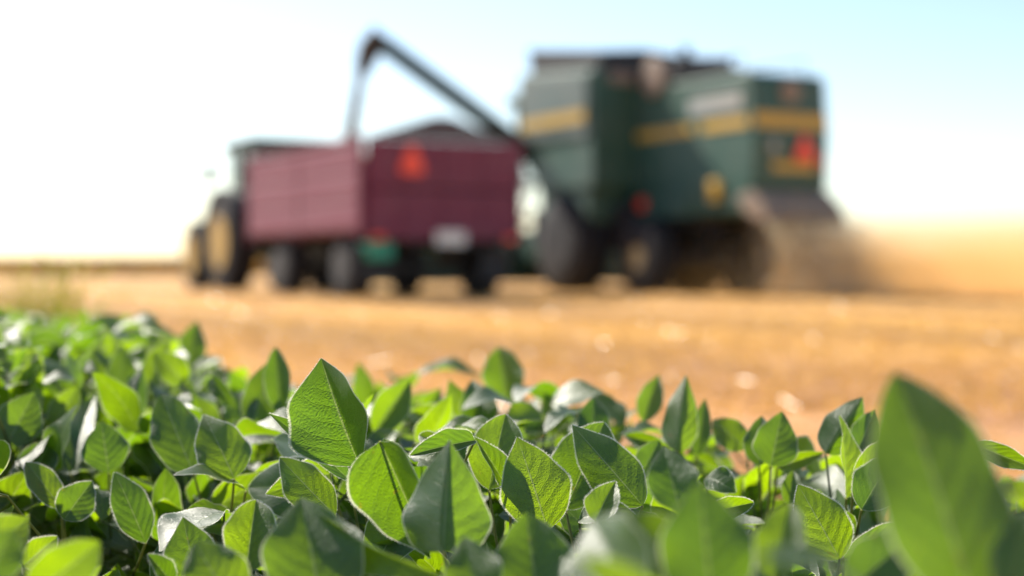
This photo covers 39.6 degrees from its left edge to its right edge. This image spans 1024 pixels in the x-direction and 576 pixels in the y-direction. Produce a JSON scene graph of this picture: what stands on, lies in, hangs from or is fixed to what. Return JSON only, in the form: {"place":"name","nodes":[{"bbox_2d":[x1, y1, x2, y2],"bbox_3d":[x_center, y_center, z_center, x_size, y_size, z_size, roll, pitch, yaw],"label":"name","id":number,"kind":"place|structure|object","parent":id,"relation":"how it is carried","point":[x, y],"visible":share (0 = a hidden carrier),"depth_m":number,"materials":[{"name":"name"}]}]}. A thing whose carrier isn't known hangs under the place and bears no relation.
{"place":"outdoors","nodes":[
{"label":"outdoors","id":0,"kind":"place"},
{"bbox_2d":[0,275,1023,499],"bbox_3d":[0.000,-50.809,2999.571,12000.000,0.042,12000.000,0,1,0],"label":"ground","id":1,"kind":"structure","parent":0,"point":[1010,430],"depth_m":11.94,"materials":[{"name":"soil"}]},
{"bbox_2d":[0,308,26,345],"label":"soybean plant","id":2,"kind":"object","parent":1,"relation":"on","point":[5,317],"visible":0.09,"depth_m":2.73,"materials":[{"name":"green plant"}]},
{"bbox_2d":[0,493,41,571],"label":"soybean plant","id":3,"kind":"object","parent":1,"relation":"on","point":[22,514],"visible":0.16,"depth_m":1.25,"materials":[{"name":"green plant"}]},
{"bbox_2d":[0,360,49,517],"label":"soybean plant","id":4,"kind":"object","parent":1,"relation":"on","point":[6,365],"visible":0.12,"depth_m":1.80,"materials":[{"name":"green plant"}]},
{"bbox_2d":[0,318,74,337],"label":"soybean plant","id":5,"kind":"object","parent":1,"relation":"on","point":[62,325],"visible":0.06,"depth_m":2.59,"materials":[{"name":"green plant"}]},
{"bbox_2d":[0,356,78,483],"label":"soybean plant","id":6,"kind":"object","parent":1,"relation":"on","point":[7,393],"visible":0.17,"depth_m":1.75,"materials":[{"name":"green plant"}]},
{"bbox_2d":[3,308,75,348],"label":"soybean plant","id":7,"kind":"object","parent":1,"relation":"on","point":[19,319],"visible":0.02,"depth_m":3.34,"materials":[{"name":"green plant"}]},
{"bbox_2d":[0,320,96,392],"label":"soybean plant","id":8,"kind":"object","parent":1,"relation":"on","point":[18,325],"visible":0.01,"depth_m":2.49,"materials":[{"name":"green plant"}]},
{"bbox_2d":[0,514,99,575],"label":"soybean plant","id":9,"kind":"object","parent":1,"relation":"on","point":[45,555],"visible":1,"depth_m":0.89,"materials":[{"name":"green plant"}]},
{"bbox_2d":[9,353,92,472],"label":"soybean plant","id":10,"kind":"object","parent":1,"relation":"on","point":[25,358],"visible":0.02,"depth_m":1.94,"materials":[{"name":"green plant"}]},
{"bbox_2d":[0,328,108,390],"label":"soybean plant","id":11,"kind":"object","parent":1,"relation":"on","point":[9,335],"visible":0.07,"depth_m":2.20,"materials":[{"name":"green plant"}]},
{"bbox_2d":[0,441,110,540],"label":"soybean plant","id":12,"kind":"object","parent":1,"relation":"on","point":[49,458],"visible":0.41,"depth_m":1.51,"materials":[{"name":"green plant"}]},
{"bbox_2d":[27,323,85,370],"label":"soybean plant","id":13,"kind":"object","parent":1,"relation":"on","point":[46,325],"visible":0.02,"depth_m":2.30,"materials":[{"name":"green plant"}]},
{"bbox_2d":[0,255,117,325],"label":"grass weed","id":14,"kind":"object","parent":1,"relation":"on","point":[25,304],"depth_m":5.23,"materials":[{"name":"beige plant"}]},
{"bbox_2d":[0,440,120,575],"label":"soybean plant","id":15,"kind":"object","parent":1,"relation":"on","point":[5,451],"visible":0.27,"depth_m":1.19,"materials":[{"name":"green plant"}]},
{"bbox_2d":[0,339,134,521],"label":"soybean plant","id":16,"kind":"object","parent":1,"relation":"on","point":[100,479],"visible":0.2,"depth_m":1.64,"materials":[{"name":"green plant"}]},
{"bbox_2d":[0,366,137,570],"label":"soybean plant","id":17,"kind":"object","parent":1,"relation":"on","point":[55,436],"visible":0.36,"depth_m":1.52,"materials":[{"name":"green plant"}]},
{"bbox_2d":[0,339,137,473],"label":"soybean plant","id":18,"kind":"object","parent":1,"relation":"on","point":[9,356],"visible":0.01,"depth_m":2.05,"materials":[{"name":"green plant"}]},
{"bbox_2d":[54,463,94,474],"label":"soybean plant","id":19,"kind":"object","parent":1,"relation":"on","point":[80,467],"visible":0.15,"depth_m":1.63,"materials":[{"name":"green plant"}]},
{"bbox_2d":[0,253,150,326],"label":"grass weed","id":20,"kind":"object","parent":1,"relation":"on","point":[65,288],"depth_m":5.56,"materials":[{"name":"beige plant"}]},
{"bbox_2d":[0,461,169,575],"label":"soybean plant","id":21,"kind":"object","parent":1,"relation":"on","point":[74,501],"visible":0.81,"depth_m":1.40,"materials":[{"name":"green plant"}]},
{"bbox_2d":[0,314,172,380],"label":"soybean plant","id":22,"kind":"object","parent":1,"relation":"on","point":[149,322],"visible":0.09,"depth_m":2.29,"materials":[{"name":"green plant"}]},
{"bbox_2d":[7,341,169,483],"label":"soybean plant","id":23,"kind":"object","parent":1,"relation":"on","point":[150,373],"visible":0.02,"depth_m":1.93,"materials":[{"name":"green plant"}]},
{"bbox_2d":[0,308,179,474],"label":"soybean plant","id":24,"kind":"object","parent":1,"relation":"on","point":[21,419],"visible":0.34,"depth_m":1.62,"materials":[{"name":"green plant"}]},
{"bbox_2d":[0,344,190,485],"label":"soybean plant","id":25,"kind":"object","parent":1,"relation":"on","point":[75,371],"visible":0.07,"depth_m":1.83,"materials":[{"name":"green plant"}]},
{"bbox_2d":[61,326,129,353],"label":"soybean plant","id":26,"kind":"object","parent":1,"relation":"on","point":[67,331],"visible":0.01,"depth_m":2.99,"materials":[{"name":"green plant"}]},
{"bbox_2d":[43,358,150,481],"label":"soybean plant","id":27,"kind":"object","parent":1,"relation":"on","point":[50,367],"visible":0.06,"depth_m":1.89,"materials":[{"name":"green plant"}]},
{"bbox_2d":[28,322,166,402],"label":"soybean plant","id":28,"kind":"object","parent":1,"relation":"on","point":[136,351],"visible":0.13,"depth_m":2.28,"materials":[{"name":"green plant"}]},
{"bbox_2d":[16,328,197,404],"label":"soybean plant","id":29,"kind":"object","parent":1,"relation":"on","point":[46,337],"visible":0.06,"depth_m":2.23,"materials":[{"name":"green plant"}]},
{"bbox_2d":[73,313,148,335],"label":"soybean plant","id":30,"kind":"object","parent":1,"relation":"on","point":[91,317],"depth_m":3.47,"materials":[{"name":"green plant"}]},
{"bbox_2d":[29,398,201,575],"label":"soybean plant","id":31,"kind":"object","parent":1,"relation":"on","point":[134,468],"visible":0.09,"depth_m":1.69,"materials":[{"name":"green plant"}]},
{"bbox_2d":[86,327,148,393],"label":"soybean plant","id":32,"kind":"object","parent":1,"relation":"on","point":[142,330],"visible":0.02,"depth_m":2.68,"materials":[{"name":"green plant"}]},
{"bbox_2d":[29,394,222,575],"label":"soybean plant","id":33,"kind":"object","parent":1,"relation":"on","point":[102,446],"visible":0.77,"depth_m":1.52,"materials":[{"name":"green plant"}]},
{"bbox_2d":[88,314,178,376],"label":"soybean plant","id":34,"kind":"object","parent":1,"relation":"on","point":[111,322],"visible":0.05,"depth_m":2.70,"materials":[{"name":"green plant"}]},
{"bbox_2d":[106,346,189,493],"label":"soybean plant","id":35,"kind":"object","parent":1,"relation":"on","point":[172,369],"visible":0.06,"depth_m":1.90,"materials":[{"name":"green plant"}]},
{"bbox_2d":[149,546,163,575],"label":"soybean plant","id":36,"kind":"object","parent":1,"relation":"on","point":[151,570],"visible":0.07,"depth_m":1.34,"materials":[{"name":"green plant"}]},
{"bbox_2d":[85,374,228,473],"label":"soybean plant","id":37,"kind":"object","parent":1,"relation":"on","point":[199,384],"visible":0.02,"depth_m":2.09,"materials":[{"name":"green plant"}]},
{"bbox_2d":[69,468,258,575],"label":"soybean plant","id":38,"kind":"object","parent":1,"relation":"on","point":[166,495],"visible":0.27,"depth_m":1.48,"materials":[{"name":"green plant"}]},
{"bbox_2d":[101,333,246,395],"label":"soybean plant","id":39,"kind":"object","parent":1,"relation":"on","point":[237,383],"visible":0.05,"depth_m":2.13,"materials":[{"name":"green plant"}]},
{"bbox_2d":[92,372,267,556],"bbox_3d":[-0.420,0.289,1.772,0.266,0.383,0.320,-1,1,-30],"label":"soybean plant","id":40,"kind":"object","parent":1,"relation":"on","point":[120,404],"visible":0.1,"depth_m":1.69,"materials":[{"name":"green plant"}]},
{"bbox_2d":[131,311,229,389],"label":"soybean plant","id":41,"kind":"object","parent":1,"relation":"on","point":[192,340],"visible":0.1,"depth_m":2.32,"materials":[{"name":"green plant"}]},
{"bbox_2d":[145,333,221,368],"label":"soybean plant","id":42,"kind":"object","parent":1,"relation":"on","point":[156,340],"visible":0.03,"depth_m":2.93,"materials":[{"name":"green plant"}]},
{"bbox_2d":[133,360,254,484],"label":"soybean plant","id":43,"kind":"object","parent":1,"relation":"on","point":[195,379],"visible":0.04,"depth_m":1.99,"materials":[{"name":"green plant"}]},
{"bbox_2d":[190,366,207,389],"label":"soybean plant","id":44,"kind":"object","parent":1,"relation":"on","point":[201,381],"depth_m":2.52,"materials":[{"name":"green plant"}]},
{"bbox_2d":[47,394,365,558],"bbox_3d":[-0.289,0.300,1.525,0.328,0.368,0.275,-1,1,-37],"label":"soybean plant","id":45,"kind":"object","parent":1,"relation":"on","point":[184,440],"visible":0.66,"depth_m":1.43,"materials":[{"name":"green plant"}]},
{"bbox_2d":[198,368,223,395],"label":"soybean plant","id":46,"kind":"object","parent":1,"relation":"on","point":[212,372],"visible":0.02,"depth_m":2.36,"materials":[{"name":"green plant"}]},
{"bbox_2d":[148,499,276,575],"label":"soybean plant","id":47,"kind":"object","parent":1,"relation":"on","point":[188,545],"visible":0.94,"depth_m":1.17,"materials":[{"name":"green plant"}]},
{"bbox_2d":[127,431,341,543],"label":"soybean plant","id":48,"kind":"object","parent":1,"relation":"on","point":[154,465],"visible":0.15,"depth_m":1.65,"materials":[{"name":"green plant"}]},
{"bbox_2d":[181,347,290,502],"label":"soybean plant","id":49,"kind":"object","parent":1,"relation":"on","point":[268,383],"visible":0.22,"depth_m":1.75,"materials":[{"name":"green plant"}]},
{"bbox_2d":[180,380,295,401],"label":"soybean plant","id":50,"kind":"object","parent":1,"relation":"on","point":[190,388],"visible":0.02,"depth_m":1.95,"materials":[{"name":"green plant"}]},
{"bbox_2d":[228,367,248,379],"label":"soybean plant","id":51,"kind":"object","parent":1,"relation":"on","point":[243,372],"depth_m":2.22,"materials":[{"name":"green plant"}]},
{"bbox_2d":[229,391,281,469],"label":"soybean plant","id":52,"kind":"object","parent":1,"relation":"on","point":[265,449],"visible":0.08,"depth_m":1.79,"materials":[{"name":"green plant"}]},
{"bbox_2d":[182,137,336,290],"bbox_3d":[-4.789,-1.328,27.239,2.400,2.795,4.270,-1,1,-28],"label":"tractor","id":53,"kind":"object","parent":1,"relation":"on","point":[219,251],"visible":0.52,"depth_m":25.83,"materials":[{"name":"metal"}]},
{"bbox_2d":[191,390,406,472],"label":"soybean plant","id":54,"kind":"object","parent":1,"relation":"on","point":[231,416],"visible":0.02,"depth_m":1.75,"materials":[{"name":"green plant"}]},
{"bbox_2d":[255,394,439,569],"bbox_3d":[-0.201,0.298,1.429,0.363,0.375,0.313,0,1,0],"label":"soybean plant","id":55,"kind":"object","parent":1,"relation":"on","point":[424,460],"visible":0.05,"depth_m":1.46,"materials":[{"name":"green plant"}]},
{"bbox_2d":[260,498,441,575],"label":"soybean plant","id":56,"kind":"object","parent":1,"relation":"on","point":[304,537],"visible":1,"depth_m":1.00,"materials":[{"name":"green plant"}]},
{"bbox_2d":[236,394,487,536],"bbox_3d":[-0.146,0.302,1.555,0.336,0.363,0.370,0,1,0],"label":"soybean plant","id":57,"kind":"object","parent":1,"relation":"on","point":[436,417],"visible":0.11,"depth_m":1.56,"materials":[{"name":"green plant"}]},
{"bbox_2d":[244,408,494,512],"bbox_3d":[-0.132,0.317,1.644,0.391,0.330,0.334,0,1,0],"label":"soybean plant","id":58,"kind":"object","parent":1,"relation":"on","point":[415,417],"visible":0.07,"depth_m":1.66,"materials":[{"name":"green plant"}]},
{"bbox_2d":[334,362,411,478],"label":"soybean plant","id":59,"kind":"object","parent":1,"relation":"on","point":[390,409],"visible":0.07,"depth_m":1.71,"materials":[{"name":"green plant"}]},
{"bbox_2d":[248,358,500,575],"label":"soybean plant","id":60,"kind":"object","parent":1,"relation":"on","point":[324,424],"visible":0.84,"depth_m":1.27,"materials":[{"name":"green plant"}]},
{"bbox_2d":[246,116,521,298],"bbox_3d":[-2.540,-1.172,22.906,2.550,2.560,6.912,-1,1,-28],"label":"grain wagon","id":61,"kind":"object","parent":1,"relation":"on","point":[456,203],"visible":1,"depth_m":20.20,"materials":[{"name":"red paint"}]},
{"bbox_2d":[290,357,481,451],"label":"soybean plant","id":62,"kind":"object","parent":1,"relation":"on","point":[453,363],"visible":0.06,"depth_m":2.27,"materials":[{"name":"green plant"}]},
{"bbox_2d":[393,434,414,443],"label":"soybean plant","id":63,"kind":"object","parent":1,"relation":"on","point":[396,439],"visible":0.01,"depth_m":1.72,"materials":[{"name":"green plant"}]},
{"bbox_2d":[362,519,451,575],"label":"soybean plant","id":64,"kind":"object","parent":1,"relation":"on","point":[373,534],"visible":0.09,"depth_m":1.23,"materials":[{"name":"green plant"}]},
{"bbox_2d":[374,539,447,575],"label":"soybean plant","id":65,"kind":"object","parent":1,"relation":"on","point":[434,562],"visible":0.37,"depth_m":1.25,"materials":[{"name":"green plant"}]},
{"bbox_2d":[330,453,512,538],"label":"soybean plant","id":66,"kind":"object","parent":1,"relation":"on","point":[502,526],"visible":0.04,"depth_m":1.49,"materials":[{"name":"green plant"}]},
{"bbox_2d":[370,381,505,414],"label":"soybean plant","id":67,"kind":"object","parent":1,"relation":"on","point":[380,387],"depth_m":2.17,"materials":[{"name":"green plant"}]},
{"bbox_2d":[334,407,543,500],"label":"soybean plant","id":68,"kind":"object","parent":1,"relation":"on","point":[530,428],"visible":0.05,"depth_m":1.84,"materials":[{"name":"green plant"}]},
{"bbox_2d":[335,380,582,481],"bbox_3d":[-0.008,0.300,1.741,0.379,0.362,0.278,1,1,27],"label":"soybean plant","id":69,"kind":"object","parent":1,"relation":"on","point":[455,391],"visible":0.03,"depth_m":1.81,"materials":[{"name":"green plant"}]},
{"bbox_2d":[393,396,544,440],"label":"soybean plant","id":70,"kind":"object","parent":1,"relation":"on","point":[536,402],"visible":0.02,"depth_m":2.06,"materials":[{"name":"green plant"}]},
{"bbox_2d":[410,380,562,503],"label":"soybean plant","id":71,"kind":"object","parent":1,"relation":"on","point":[489,409],"visible":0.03,"depth_m":1.79,"materials":[{"name":"green plant"}]},
{"bbox_2d":[402,440,572,575],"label":"soybean plant","id":72,"kind":"object","parent":1,"relation":"on","point":[446,509],"visible":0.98,"depth_m":1.07,"materials":[{"name":"green plant"}]},
{"bbox_2d":[405,401,578,545],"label":"soybean plant","id":73,"kind":"object","parent":1,"relation":"on","point":[519,412],"visible":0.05,"depth_m":1.64,"materials":[{"name":"green plant"}]},
{"bbox_2d":[481,347,541,446],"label":"soybean plant","id":74,"kind":"object","parent":1,"relation":"on","point":[502,372],"visible":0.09,"depth_m":2.10,"materials":[{"name":"green plant"}]},
{"bbox_2d":[0,257,1023,274],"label":"standing crop","id":75,"kind":"object","parent":1,"relation":"on","point":[942,266],"visible":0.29,"depth_m":62.11,"materials":[{"name":"beige plant"}]},
{"bbox_2d":[395,379,628,445],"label":"soybean plant","id":76,"kind":"object","parent":1,"relation":"on","point":[573,392],"visible":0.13,"depth_m":1.82,"materials":[{"name":"green plant"}]},
{"bbox_2d":[456,425,579,543],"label":"soybean plant","id":77,"kind":"object","parent":1,"relation":"on","point":[462,453],"visible":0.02,"depth_m":1.43,"materials":[{"name":"green plant"}]},
{"bbox_2d":[466,413,585,548],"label":"soybean plant","id":78,"kind":"object","parent":1,"relation":"on","point":[530,479],"visible":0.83,"depth_m":1.28,"materials":[{"name":"green plant"}]},
{"bbox_2d":[450,421,647,553],"bbox_3d":[0.068,0.309,1.255,0.294,0.360,0.363,0,1,23],"label":"soybean plant","id":79,"kind":"object","parent":1,"relation":"on","point":[600,464],"visible":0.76,"depth_m":1.32,"materials":[{"name":"green plant"}]},
{"bbox_2d":[484,398,683,505],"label":"soybean plant","id":80,"kind":"object","parent":1,"relation":"on","point":[593,410],"visible":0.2,"depth_m":1.62,"materials":[{"name":"green plant"}]},
{"bbox_2d":[354,26,845,294],"bbox_3d":[1.316,-2.167,24.859,7.797,4.559,9.838,-1,1,-28],"label":"combine harvester","id":81,"kind":"object","parent":1,"relation":"on","point":[653,172],"visible":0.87,"depth_m":23.47,"materials":[{"name":"green paint"}]},
{"bbox_2d":[339,70,366,144],"bbox_3d":[-2.656,-3.124,23.950,0.413,1.490,0.514,1,1,28],"label":"falling grain","id":82,"kind":"object","parent":81,"relation":"attached to","point":[352,123],"visible":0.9,"depth_m":23.93},
{"bbox_2d":[609,71,634,83],"bbox_3d":[1.829,-3.495,23.633,0.500,0.180,0.035,-1,1,-28],"label":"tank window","id":83,"kind":"structure","parent":81,"relation":"in","point":[614,77],"depth_m":23.61,"materials":[{"name":"grey glass"}]},
{"bbox_2d":[541,393,715,460],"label":"soybean plant","id":84,"kind":"object","parent":1,"relation":"on","point":[547,401],"visible":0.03,"depth_m":1.87,"materials":[{"name":"green plant"}]},
{"bbox_2d":[552,506,755,551],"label":"soybean plant","id":85,"kind":"object","parent":1,"relation":"on","point":[562,533],"visible":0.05,"depth_m":1.36,"materials":[{"name":"green plant"}]},
{"bbox_2d":[533,392,780,491],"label":"soybean plant","id":86,"kind":"object","parent":1,"relation":"on","point":[616,410],"visible":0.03,"depth_m":1.89,"materials":[{"name":"green plant"}]},
{"bbox_2d":[566,481,754,575],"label":"soybean plant","id":87,"kind":"object","parent":1,"relation":"on","point":[703,530],"visible":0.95,"depth_m":0.79,"materials":[{"name":"green plant"}]},
{"bbox_2d":[624,375,785,531],"bbox_3d":[0.200,0.291,1.651,0.326,0.382,0.325,-1,1,-35],"label":"soybean plant","id":88,"kind":"object","parent":1,"relation":"on","point":[686,423],"visible":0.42,"depth_m":1.63,"materials":[{"name":"green plant"}]},
{"bbox_2d":[648,564,766,575],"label":"soybean plant","id":89,"kind":"object","parent":1,"relation":"on","point":[758,571],"depth_m":0.95,"materials":[{"name":"green plant"}]},
{"bbox_2d":[576,542,852,575],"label":"soybean plant","id":90,"kind":"object","parent":1,"relation":"on","point":[806,554],"visible":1,"depth_m":0.64,"materials":[{"name":"green plant"}]},
{"bbox_2d":[625,447,835,575],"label":"soybean plant","id":91,"kind":"object","parent":1,"relation":"on","point":[655,506],"visible":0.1,"depth_m":1.41,"materials":[{"name":"green plant"}]},
{"bbox_2d":[619,420,845,517],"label":"soybean plant","id":92,"kind":"object","parent":1,"relation":"on","point":[814,474],"visible":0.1,"depth_m":1.65,"materials":[{"name":"green plant"}]},
{"bbox_2d":[631,447,841,575],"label":"soybean plant","id":93,"kind":"object","parent":1,"relation":"on","point":[671,479],"visible":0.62,"depth_m":1.05,"materials":[{"name":"green plant"}]},
{"bbox_2d":[633,503,859,575],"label":"soybean plant","id":94,"kind":"object","parent":1,"relation":"on","point":[799,571],"visible":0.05,"depth_m":1.30,"materials":[{"name":"green plant"}]},
{"bbox_2d":[693,444,804,498],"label":"soybean plant","id":95,"kind":"object","parent":1,"relation":"on","point":[720,455],"visible":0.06,"depth_m":1.88,"materials":[{"name":"green plant"}]},
{"bbox_2d":[712,412,824,529],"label":"soybean plant","id":96,"kind":"object","parent":1,"relation":"on","point":[772,441],"visible":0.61,"depth_m":1.51,"materials":[{"name":"green plant"}]},
{"bbox_2d":[693,453,859,536],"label":"soybean plant","id":97,"kind":"object","parent":1,"relation":"on","point":[751,479],"visible":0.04,"depth_m":1.64,"materials":[{"name":"green plant"}]},
{"bbox_2d":[754,484,854,575],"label":"soybean plant","id":98,"kind":"object","parent":1,"relation":"on","point":[817,518],"visible":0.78,"depth_m":1.22,"materials":[{"name":"green plant"}]},
{"bbox_2d":[700,195,944,299],"bbox_3d":[4.700,-0.592,21.197,2.885,1.618,4.165,-1,1,-28],"label":"flying straw","id":99,"kind":"object","parent":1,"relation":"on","point":[814,226],"visible":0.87,"depth_m":20.99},
{"bbox_2d":[817,397,881,566],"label":"soybean plant","id":100,"kind":"object","parent":1,"relation":"on","point":[845,430],"visible":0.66,"depth_m":1.47,"materials":[{"name":"green plant"}]},
{"bbox_2d":[845,496,878,522],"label":"soybean plant","id":101,"kind":"object","parent":1,"relation":"on","point":[873,515],"visible":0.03,"depth_m":1.59,"materials":[{"name":"green plant"}]},
{"bbox_2d":[842,522,913,575],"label":"soybean plant","id":102,"kind":"object","parent":1,"relation":"on","point":[872,552],"visible":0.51,"depth_m":0.89,"materials":[{"name":"green plant"}]},
{"bbox_2d":[816,440,1023,541],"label":"soybean plant","id":103,"kind":"object","parent":1,"relation":"on","point":[1006,456],"visible":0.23,"depth_m":1.30,"materials":[{"name":"green plant"}]},
{"bbox_2d":[869,372,1023,575],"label":"soybean plant","id":104,"kind":"object","parent":1,"relation":"on","point":[947,505],"visible":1,"depth_m":0.71,"materials":[{"name":"green plant"}]},
{"bbox_2d":[1001,475,1023,510],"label":"soybean plant","id":105,"kind":"object","parent":1,"relation":"on","point":[1014,487],"visible":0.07,"depth_m":1.81,"materials":[{"name":"green plant"}]},
{"bbox_2d":[0,0,1023,259],"label":"sky","id":106,"kind":"structure","parent":0,"point":[104,104],"materials":[{"name":"white"}]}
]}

